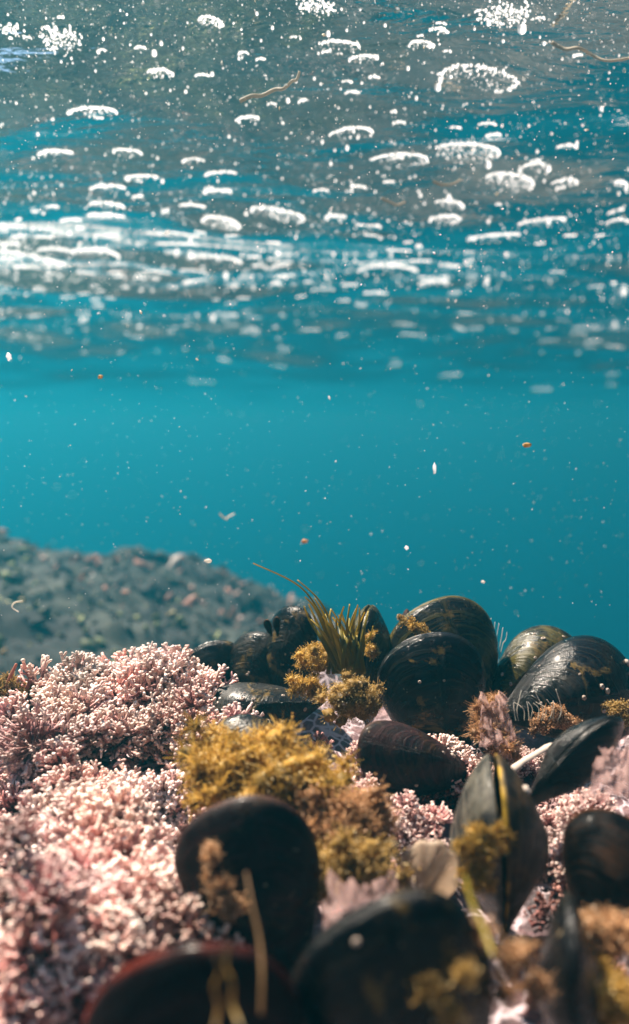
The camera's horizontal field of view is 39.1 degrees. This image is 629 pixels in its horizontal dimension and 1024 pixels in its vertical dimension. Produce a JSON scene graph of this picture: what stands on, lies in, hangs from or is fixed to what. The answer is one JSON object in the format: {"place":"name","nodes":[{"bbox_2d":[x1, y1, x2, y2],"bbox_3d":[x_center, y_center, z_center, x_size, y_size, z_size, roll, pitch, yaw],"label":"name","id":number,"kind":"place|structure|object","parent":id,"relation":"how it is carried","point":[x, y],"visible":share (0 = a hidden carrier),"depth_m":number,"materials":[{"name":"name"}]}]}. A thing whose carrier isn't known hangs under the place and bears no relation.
{"place":"outdoors","nodes":[
{"label":"outdoors","id":0,"kind":"place"},
{"bbox_2d":[0,0,628,415],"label":"water","id":1,"kind":"structure","parent":0,"point":[274,376],"depth_m":0.56,"materials":[{"name":"liquid"}]},
{"bbox_2d":[0,24,24,39],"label":"bubble raft","id":2,"kind":"object","parent":1,"relation":"on","point":[6,29],"visible":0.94,"depth_m":0.35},
{"bbox_2d":[0,251,66,265],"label":"bubble raft","id":3,"kind":"object","parent":1,"relation":"on","point":[31,256],"visible":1,"depth_m":0.75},
{"bbox_2d":[37,150,72,155],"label":"bubble raft","id":4,"kind":"object","parent":1,"relation":"on","point":[50,151],"visible":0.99,"depth_m":0.47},
{"bbox_2d":[38,25,81,56],"bbox_3d":[-0.103,-0.193,0.363,0.017,0.006,0.018,0,6,0],"label":"bubble raft","id":5,"kind":"object","parent":1,"relation":"on","point":[60,35],"visible":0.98,"depth_m":0.36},
{"bbox_2d":[66,107,117,117],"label":"bubble raft","id":6,"kind":"object","parent":1,"relation":"on","point":[92,108],"visible":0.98,"depth_m":0.41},
{"bbox_2d":[77,249,119,259],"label":"bubble raft","id":7,"kind":"object","parent":1,"relation":"on","point":[108,252],"visible":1,"depth_m":0.74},
{"bbox_2d":[87,213,124,217],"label":"bubble raft","id":8,"kind":"object","parent":1,"relation":"on","point":[95,214],"visible":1,"depth_m":0.58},
{"bbox_2d":[89,185,125,191],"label":"bubble raft","id":9,"kind":"object","parent":1,"relation":"on","point":[101,186],"visible":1,"depth_m":0.52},
{"bbox_2d":[124,175,157,181],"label":"bubble raft","id":10,"kind":"object","parent":1,"relation":"on","point":[126,178],"visible":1,"depth_m":0.51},
{"bbox_2d":[147,68,173,77],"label":"bubble raft","id":11,"kind":"object","parent":1,"relation":"on","point":[157,69],"visible":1,"depth_m":0.39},
{"bbox_2d":[197,15,223,26],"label":"bubble raft","id":12,"kind":"object","parent":1,"relation":"on","point":[205,16],"visible":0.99,"depth_m":0.35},
{"bbox_2d":[188,256,241,266],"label":"bubble raft","id":13,"kind":"object","parent":1,"relation":"on","point":[216,257],"visible":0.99,"depth_m":0.76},
{"bbox_2d":[201,215,240,230],"bbox_3d":[-0.062,-0.193,0.592,0.026,0.006,0.021,0,6,0],"label":"bubble raft","id":14,"kind":"object","parent":1,"relation":"on","point":[230,220],"visible":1,"depth_m":0.59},
{"bbox_2d":[239,71,300,102],"bbox_3d":[-0.017,-0.156,0.325,0.023,0.008,0.012,0,6,0],"label":"floating thread","id":15,"kind":"object","parent":1,"relation":"on","point":[264,94],"visible":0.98,"depth_m":0.33},
{"bbox_2d":[250,207,304,222],"bbox_3d":[-0.024,-0.192,0.574,0.037,0.006,0.020,-4,7,-35],"label":"bubble raft","id":16,"kind":"object","parent":1,"relation":"on","point":[282,210],"visible":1,"depth_m":0.57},
{"bbox_2d":[0,0,628,618],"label":"suspended specks","id":17,"kind":"object","parent":1,"relation":"on","point":[290,162],"visible":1,"depth_m":0.28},
{"bbox_2d":[0,0,628,353],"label":"loose bubbles","id":18,"kind":"object","parent":1,"relation":"on","point":[521,30],"visible":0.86,"depth_m":0.57},
{"bbox_2d":[296,0,341,17],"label":"bubble raft","id":19,"kind":"object","parent":1,"relation":"on","point":[322,2],"visible":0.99,"depth_m":0.34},
{"bbox_2d":[318,40,359,54],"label":"bubble raft","id":20,"kind":"object","parent":1,"relation":"on","point":[347,42],"visible":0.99,"depth_m":0.37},
{"bbox_2d":[329,127,372,140],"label":"bubble raft","id":21,"kind":"object","parent":1,"relation":"on","point":[368,129],"visible":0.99,"depth_m":0.45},
{"bbox_2d":[348,55,378,62],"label":"bubble raft","id":22,"kind":"object","parent":1,"relation":"on","point":[369,56],"visible":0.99,"depth_m":0.38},
{"bbox_2d":[357,265,417,276],"bbox_3d":[0.066,-0.221,0.809,0.053,0.007,0.032,1,6,15],"label":"bubble raft","id":23,"kind":"object","parent":1,"relation":"on","point":[359,270],"visible":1,"depth_m":0.80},
{"bbox_2d":[381,197,405,205],"bbox_3d":[0.040,-0.158,0.450,0.013,0.005,0.002,0,6,0],"label":"floating thread","id":24,"kind":"object","parent":1,"relation":"on","point":[390,202],"visible":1,"depth_m":0.45},
{"bbox_2d":[370,153,428,168],"bbox_3d":[0.047,-0.193,0.488,0.033,0.004,0.018,0,6,0],"label":"bubble raft","id":25,"kind":"object","parent":1,"relation":"on","point":[404,154],"visible":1,"depth_m":0.48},
{"bbox_2d":[408,40,434,48],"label":"bubble raft","id":26,"kind":"object","parent":1,"relation":"on","point":[430,45],"visible":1,"depth_m":0.37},
{"bbox_2d":[429,215,460,223],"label":"bubble raft","id":27,"kind":"object","parent":1,"relation":"on","point":[440,217],"visible":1,"depth_m":0.56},
{"bbox_2d":[433,178,461,185],"bbox_3d":[0.067,-0.167,0.450,0.015,0.004,0.002,0,6,0],"label":"floating thread","id":28,"kind":"object","parent":1,"relation":"on","point":[445,184],"visible":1,"depth_m":0.45},
{"bbox_2d":[435,143,500,163],"bbox_3d":[0.083,-0.196,0.484,0.038,0.005,0.026,0,6,0],"label":"bubble raft","id":29,"kind":"object","parent":1,"relation":"on","point":[488,146],"visible":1,"depth_m":0.48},
{"bbox_2d":[437,64,519,92],"bbox_3d":[0.074,-0.194,0.397,0.039,0.004,0.020,-1,6,-13],"label":"bubble raft","id":30,"kind":"object","parent":1,"relation":"on","point":[485,67],"visible":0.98,"depth_m":0.39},
{"bbox_2d":[467,233,519,241],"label":"bubble raft","id":31,"kind":"object","parent":1,"relation":"on","point":[510,234],"visible":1,"depth_m":0.60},
{"bbox_2d":[476,1,530,27],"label":"bubble raft","id":32,"kind":"object","parent":1,"relation":"on","point":[510,12],"visible":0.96,"depth_m":0.34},
{"bbox_2d":[485,173,533,191],"bbox_3d":[0.114,-0.193,0.518,0.031,0.007,0.022,0,6,0],"label":"bubble raft","id":33,"kind":"object","parent":1,"relation":"on","point":[522,177],"visible":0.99,"depth_m":0.52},
{"bbox_2d":[518,218,565,227],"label":"bubble raft","id":34,"kind":"object","parent":1,"relation":"on","point":[563,219],"visible":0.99,"depth_m":0.57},
{"bbox_2d":[551,41,628,61],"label":"floating thread","id":35,"kind":"object","parent":1,"relation":"on","point":[563,48],"visible":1,"depth_m":0.35},
{"bbox_2d":[0,32,628,660],"label":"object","id":36,"kind":"structure","parent":0,"point":[294,448],"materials":[{"name":"liquid"}]},
{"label":"seabed","id":37,"kind":"structure","parent":0,"visible":0},
{"bbox_2d":[0,532,345,683],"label":"reef","id":38,"kind":"object","parent":37,"relation":"on","point":[113,635],"visible":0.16,"depth_m":1.11},
{"bbox_2d":[0,528,341,680],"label":"reef growth","id":39,"kind":"object","parent":38,"relation":"on","point":[254,604],"visible":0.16,"depth_m":1.22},
{"bbox_2d":[0,670,628,1023],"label":"reef","id":40,"kind":"object","parent":37,"relation":"on","point":[611,777],"visible":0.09,"depth_m":0.27},
{"bbox_2d":[0,741,61,823],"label":"coralline tuft","id":41,"kind":"object","parent":40,"relation":"on","point":[10,799],"visible":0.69,"depth_m":0.25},
{"bbox_2d":[0,808,92,938],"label":"coralline tuft","id":42,"kind":"object","parent":40,"relation":"on","point":[53,875],"visible":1,"depth_m":0.17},
{"bbox_2d":[0,931,117,1023],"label":"coralline tuft","id":43,"kind":"object","parent":40,"relation":"on","point":[12,996],"visible":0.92,"depth_m":0.16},
{"bbox_2d":[0,652,117,737],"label":"coralline tuft","id":44,"kind":"object","parent":40,"relation":"on","point":[53,688],"visible":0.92,"depth_m":0.29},
{"bbox_2d":[0,778,127,871],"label":"coralline tuft","id":45,"kind":"object","parent":40,"relation":"on","point":[56,797],"visible":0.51,"depth_m":0.22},
{"bbox_2d":[0,882,147,1023],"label":"coralline tuft","id":46,"kind":"object","parent":40,"relation":"on","point":[128,931],"visible":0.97,"depth_m":0.17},
{"bbox_2d":[0,693,155,787],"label":"coralline tuft","id":47,"kind":"object","parent":40,"relation":"on","point":[39,723],"visible":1,"depth_m":0.26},
{"bbox_2d":[37,650,129,737],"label":"coralline tuft","id":48,"kind":"object","parent":40,"relation":"on","point":[84,682],"visible":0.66,"depth_m":0.30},
{"bbox_2d":[0,837,177,1008],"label":"coralline tuft","id":49,"kind":"object","parent":40,"relation":"on","point":[81,858],"visible":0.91,"depth_m":0.17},
{"bbox_2d":[28,757,166,818],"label":"coralline tuft","id":50,"kind":"object","parent":40,"relation":"on","point":[67,776],"visible":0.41,"depth_m":0.24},
{"bbox_2d":[26,781,179,875],"bbox_3d":[-0.050,0.080,0.212,0.035,0.028,0.039,-3,6,-25],"label":"coralline tuft","id":51,"kind":"object","parent":40,"relation":"on","point":[125,803],"visible":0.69,"depth_m":0.21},
{"bbox_2d":[69,821,180,945],"bbox_3d":[-0.043,0.083,0.195,0.033,0.024,0.038,-2,6,-24],"label":"coralline tuft","id":52,"kind":"object","parent":40,"relation":"on","point":[118,844],"visible":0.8,"depth_m":0.20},
{"bbox_2d":[77,762,194,829],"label":"coralline tuft","id":53,"kind":"object","parent":40,"relation":"on","point":[124,776],"visible":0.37,"depth_m":0.25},
{"bbox_2d":[72,689,207,762],"bbox_3d":[-0.054,0.068,0.275,0.042,0.023,0.035,-2,6,-17],"label":"coralline tuft","id":54,"kind":"object","parent":40,"relation":"on","point":[136,715],"visible":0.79,"depth_m":0.27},
{"bbox_2d":[58,880,253,1023],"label":"coralline tuft","id":55,"kind":"object","parent":40,"relation":"on","point":[163,925],"visible":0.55,"depth_m":0.17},
{"bbox_2d":[96,644,217,716],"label":"coralline tuft","id":56,"kind":"object","parent":40,"relation":"on","point":[120,680],"visible":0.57,"depth_m":0.30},
{"bbox_2d":[109,641,221,709],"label":"coralline tuft","id":57,"kind":"object","parent":40,"relation":"on","point":[157,681],"visible":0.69,"depth_m":0.30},
{"bbox_2d":[162,845,181,902],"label":"coralline tuft","id":58,"kind":"object","parent":40,"relation":"on","point":[178,893],"visible":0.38,"depth_m":0.20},
{"bbox_2d":[137,769,210,849],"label":"coralline tuft","id":59,"kind":"object","parent":40,"relation":"on","point":[169,816],"visible":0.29,"depth_m":0.24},
{"bbox_2d":[157,897,221,947],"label":"coralline tuft","id":60,"kind":"object","parent":40,"relation":"on","point":[176,937],"visible":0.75,"depth_m":0.18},
{"bbox_2d":[82,942,304,1023],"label":"mussel","id":61,"kind":"object","parent":40,"relation":"on","point":[172,985],"visible":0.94,"depth_m":0.13,"materials":[{"name":"black"}]},
{"bbox_2d":[213,945,240,1023],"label":"algae strand","id":62,"kind":"object","parent":61,"relation":"attached to","point":[232,988],"visible":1,"depth_m":0.11},
{"bbox_2d":[245,872,263,1014],"bbox_3d":[-0.009,0.061,0.127,0.004,0.012,0.016,0,6,0],"label":"algae strand","id":63,"kind":"object","parent":61,"relation":"attached to","point":[260,955],"visible":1,"depth_m":0.12},
{"bbox_2d":[151,656,238,715],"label":"coralline tuft","id":64,"kind":"object","parent":40,"relation":"on","point":[220,672],"visible":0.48,"depth_m":0.30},
{"bbox_2d":[133,678,263,787],"bbox_3d":[-0.033,0.067,0.266,0.036,0.030,0.037,-5,7,-41],"label":"coralline tuft","id":65,"kind":"object","parent":40,"relation":"on","point":[197,694],"visible":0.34,"depth_m":0.27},
{"bbox_2d":[189,640,232,685],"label":"mussel","id":66,"kind":"object","parent":40,"relation":"on","point":[213,654],"visible":0.16,"depth_m":0.33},
{"bbox_2d":[161,709,309,822],"bbox_3d":[-0.019,0.062,0.217,0.032,0.026,0.033,-3,6,-29],"label":"algae clump","id":67,"kind":"object","parent":40,"relation":"on","point":[215,759],"visible":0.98,"depth_m":0.21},
{"bbox_2d":[174,795,319,979],"bbox_3d":[-0.014,0.079,0.183,0.024,0.046,0.022,-5,7,-40],"label":"mussel","id":68,"kind":"object","parent":40,"relation":"on","point":[268,845],"visible":0.92,"depth_m":0.18,"materials":[{"name":"black"}]},
{"bbox_2d":[198,838,249,925],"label":"algae clump","id":69,"kind":"object","parent":68,"relation":"attached to","point":[233,907],"visible":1,"depth_m":0.17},
{"bbox_2d":[229,631,269,683],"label":"mussel","id":70,"kind":"object","parent":40,"relation":"on","point":[248,659],"visible":0.54,"depth_m":0.33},
{"bbox_2d":[209,682,323,728],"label":"mussel","id":71,"kind":"object","parent":40,"relation":"on","point":[267,700],"visible":0.53,"depth_m":0.30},
{"bbox_2d":[216,714,331,795],"bbox_3d":[-0.008,0.072,0.238,0.047,0.025,0.018,26,-21,9],"label":"mussel","id":72,"kind":"object","parent":40,"relation":"on","point":[245,720],"visible":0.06,"depth_m":0.24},
{"bbox_2d":[266,605,317,693],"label":"mussel","id":73,"kind":"object","parent":40,"relation":"on","point":[297,631],"visible":0.52,"depth_m":0.32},
{"bbox_2d":[264,619,271,636],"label":"mussel","id":74,"kind":"object","parent":73,"relation":"on","point":[267,625],"visible":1,"depth_m":0.32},
{"bbox_2d":[273,616,279,635],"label":"mussel","id":75,"kind":"object","parent":73,"relation":"on","point":[276,622],"visible":1,"depth_m":0.32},
{"bbox_2d":[234,734,363,814],"bbox_3d":[-0.005,0.064,0.209,0.035,0.024,0.027,0,6,0],"label":"algae clump","id":76,"kind":"object","parent":40,"relation":"on","point":[279,778],"visible":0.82,"depth_m":0.20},
{"bbox_2d":[284,668,329,702],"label":"algae clump","id":77,"kind":"object","parent":40,"relation":"on","point":[310,686],"visible":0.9,"depth_m":0.29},
{"bbox_2d":[291,641,332,678],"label":"algae clump","id":78,"kind":"object","parent":40,"relation":"on","point":[314,657],"visible":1,"depth_m":0.29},
{"bbox_2d":[3,731,628,1023],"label":"coralline turf","id":79,"kind":"structure","parent":40,"relation":"on","point":[545,907],"depth_m":0.22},
{"bbox_2d":[312,668,386,732],"bbox_3d":[0.011,0.056,0.266,0.024,0.019,0.016,0,6,0],"label":"algae ball","id":80,"kind":"object","parent":79,"relation":"on","point":[359,695],"visible":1,"depth_m":0.26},
{"bbox_2d":[562,808,628,917],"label":"mussel","id":81,"kind":"object","parent":79,"relation":"on","point":[595,850],"visible":0.88,"depth_m":0.17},
{"bbox_2d":[293,773,401,853],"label":"algae clump","id":82,"kind":"object","parent":40,"relation":"on","point":[372,817],"visible":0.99,"depth_m":0.20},
{"bbox_2d":[346,740,357,765],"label":"coralline tuft","id":83,"kind":"object","parent":40,"relation":"on","point":[353,748],"visible":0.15,"depth_m":0.29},
{"bbox_2d":[345,770,379,797],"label":"coralline tuft","id":84,"kind":"object","parent":40,"relation":"on","point":[360,783],"visible":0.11,"depth_m":0.24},
{"bbox_2d":[309,818,420,914],"bbox_3d":[0.007,0.074,0.190,0.030,0.020,0.023,0,6,0],"label":"algae clump","id":85,"kind":"object","parent":40,"relation":"on","point":[350,872],"visible":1,"depth_m":0.18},
{"bbox_2d":[341,604,391,725],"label":"mussel","id":86,"kind":"object","parent":40,"relation":"on","point":[381,640],"visible":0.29,"depth_m":0.31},
{"bbox_2d":[364,630,378,661],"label":"algae clump","id":87,"kind":"object","parent":86,"relation":"attached to","point":[371,650],"visible":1,"depth_m":0.30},
{"bbox_2d":[349,769,399,810],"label":"coralline tuft","id":88,"kind":"object","parent":40,"relation":"on","point":[360,772],"visible":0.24,"depth_m":0.26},
{"bbox_2d":[291,888,492,1023],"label":"mussel","id":89,"kind":"object","parent":40,"relation":"on","point":[358,964],"visible":0.95,"depth_m":0.13,"materials":[{"name":"black"}]},
{"bbox_2d":[405,952,484,1023],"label":"algae clump","id":90,"kind":"object","parent":89,"relation":"on","point":[465,977],"visible":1,"depth_m":0.13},
{"bbox_2d":[463,873,494,956],"bbox_3d":[0.024,0.058,0.130,0.002,0.002,0.020,0,6,0],"label":"algae strand","id":91,"kind":"object","parent":89,"relation":"on","point":[479,918],"visible":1,"depth_m":0.13},
{"bbox_2d":[357,720,471,795],"bbox_3d":[0.031,0.073,0.257,0.042,0.020,0.017,20,-23,-21],"label":"mussel","id":92,"kind":"object","parent":40,"relation":"on","point":[401,757],"visible":0.94,"depth_m":0.25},
{"bbox_2d":[388,789,452,846],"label":"coralline tuft","id":93,"kind":"object","parent":40,"relation":"on","point":[417,821],"visible":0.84,"depth_m":0.23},
{"bbox_2d":[399,833,449,854],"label":"coralline tuft","id":94,"kind":"object","parent":40,"relation":"on","point":[444,841],"visible":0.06,"depth_m":0.23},
{"bbox_2d":[394,840,458,895],"bbox_3d":[0.024,0.082,0.196,0.014,0.020,0.005,22,20,14],"label":"limpet","id":95,"kind":"object","parent":40,"relation":"on","point":[436,862],"visible":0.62,"depth_m":0.19},
{"bbox_2d":[377,632,485,745],"bbox_3d":[0.038,0.065,0.290,0.028,0.053,0.027,-4,7,-37],"label":"mussel","id":96,"kind":"object","parent":40,"relation":"on","point":[435,682],"visible":0.79,"depth_m":0.28,"materials":[{"name":"black"}]},
{"bbox_2d":[253,563,373,673],"bbox_3d":[0.000,0.035,0.288,0.040,0.037,0.021,0,6,0],"label":"blade algae","id":97,"kind":"object","parent":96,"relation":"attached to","point":[347,650],"visible":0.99,"depth_m":0.28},
{"bbox_2d":[389,596,497,737],"bbox_3d":[0.046,0.058,0.319,0.035,0.055,0.027,3,6,27],"label":"mussel","id":98,"kind":"object","parent":40,"relation":"on","point":[469,620],"visible":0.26,"depth_m":0.31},
{"bbox_2d":[396,614,430,635],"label":"algae clump","id":99,"kind":"object","parent":98,"relation":"attached to","point":[418,629],"visible":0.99,"depth_m":0.30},
{"bbox_2d":[421,733,493,802],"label":"coralline tuft","id":100,"kind":"object","parent":40,"relation":"on","point":[458,748],"visible":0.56,"depth_m":0.26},
{"bbox_2d":[461,687,529,764],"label":"algae clump","id":101,"kind":"object","parent":40,"relation":"on","point":[490,726],"visible":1,"depth_m":0.26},
{"bbox_2d":[450,754,548,936],"bbox_3d":[0.041,0.077,0.200,0.024,0.044,0.024,-4,7,-39],"label":"mussel","id":102,"kind":"object","parent":40,"relation":"on","point":[488,798],"visible":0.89,"depth_m":0.19,"materials":[{"name":"black"}]},
{"bbox_2d":[449,816,516,903],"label":"algae clump","id":103,"kind":"object","parent":102,"relation":"on","point":[480,843],"visible":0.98,"depth_m":0.18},
{"bbox_2d":[469,910,560,1017],"bbox_3d":[0.030,0.070,0.138,0.016,0.018,0.009,0,6,0],"label":"algae clump","id":104,"kind":"object","parent":40,"relation":"on","point":[516,955],"visible":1,"depth_m":0.14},
{"bbox_2d":[492,751,539,780],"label":"coralline tuft","id":105,"kind":"object","parent":40,"relation":"on","point":[531,768],"visible":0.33,"depth_m":0.28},
{"bbox_2d":[487,625,571,705],"bbox_3d":[0.079,0.056,0.317,0.026,0.028,0.031,5,7,41],"label":"mussel","id":106,"kind":"object","parent":40,"relation":"on","point":[525,650],"visible":0.38,"depth_m":0.31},
{"bbox_2d":[511,743,551,771],"bbox_3d":[0.060,0.065,0.236,0.020,0.008,0.010,0,6,0],"label":"shell fragment","id":107,"kind":"object","parent":40,"relation":"on","point":[517,766],"visible":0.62,"depth_m":0.23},
{"bbox_2d":[520,745,543,774],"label":"coralline tuft","id":108,"kind":"object","parent":40,"relation":"on","point":[539,759],"visible":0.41,"depth_m":0.29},
{"bbox_2d":[513,688,561,720],"bbox_3d":[0.064,0.056,0.256,0.014,0.009,0.003,0,6,0],"label":"hydroid","id":109,"kind":"object","parent":40,"relation":"on","point":[538,708],"visible":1,"depth_m":0.26},
{"bbox_2d":[539,858,554,883],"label":"coralline tuft","id":110,"kind":"object","parent":40,"relation":"on","point":[546,876],"visible":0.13,"depth_m":0.23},
{"bbox_2d":[537,805,568,882],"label":"coralline tuft","id":111,"kind":"object","parent":40,"relation":"on","point":[555,846],"visible":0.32,"depth_m":0.22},
{"bbox_2d":[528,702,582,738],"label":"algae clump","id":112,"kind":"object","parent":40,"relation":"on","point":[564,719],"visible":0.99,"depth_m":0.26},
{"bbox_2d":[501,635,628,738],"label":"mussel","id":113,"kind":"object","parent":40,"relation":"on","point":[584,676],"visible":0.8,"depth_m":0.28,"materials":[{"name":"black"}]},
{"bbox_2d":[537,891,602,1023],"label":"mussel","id":114,"kind":"object","parent":40,"relation":"on","point":[568,960],"visible":1,"depth_m":0.14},
{"bbox_2d":[530,716,623,804],"bbox_3d":[0.064,0.063,0.222,0.035,0.016,0.013,-39,46,-5],"label":"mussel","id":115,"kind":"object","parent":40,"relation":"on","point":[577,756],"visible":0.96,"depth_m":0.22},
{"bbox_2d":[552,787,617,834],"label":"coralline tuft","id":116,"kind":"object","parent":40,"relation":"on","point":[577,803],"visible":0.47,"depth_m":0.23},
{"bbox_2d":[579,901,628,970],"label":"algae clump","id":117,"kind":"object","parent":40,"relation":"on","point":[608,932],"visible":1,"depth_m":0.15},
{"bbox_2d":[595,952,628,1023],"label":"algae clump","id":118,"kind":"object","parent":40,"relation":"on","point":[613,992],"visible":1,"depth_m":0.15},
{"bbox_2d":[600,698,628,728],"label":"algae clump","id":119,"kind":"object","parent":40,"relation":"on","point":[618,708],"visible":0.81,"depth_m":0.26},
{"label":"mussel","id":120,"kind":"object","parent":40,"relation":"on","visible":0},
{"bbox_2d":[0,667,36,698],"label":"algae clump","id":121,"kind":"object","parent":120,"relation":"on","point":[13,685],"visible":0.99,"depth_m":0.30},
{"bbox_2d":[4,663,37,689],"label":"red weed","id":122,"kind":"object","parent":120,"relation":"on","point":[28,684],"visible":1,"depth_m":0.29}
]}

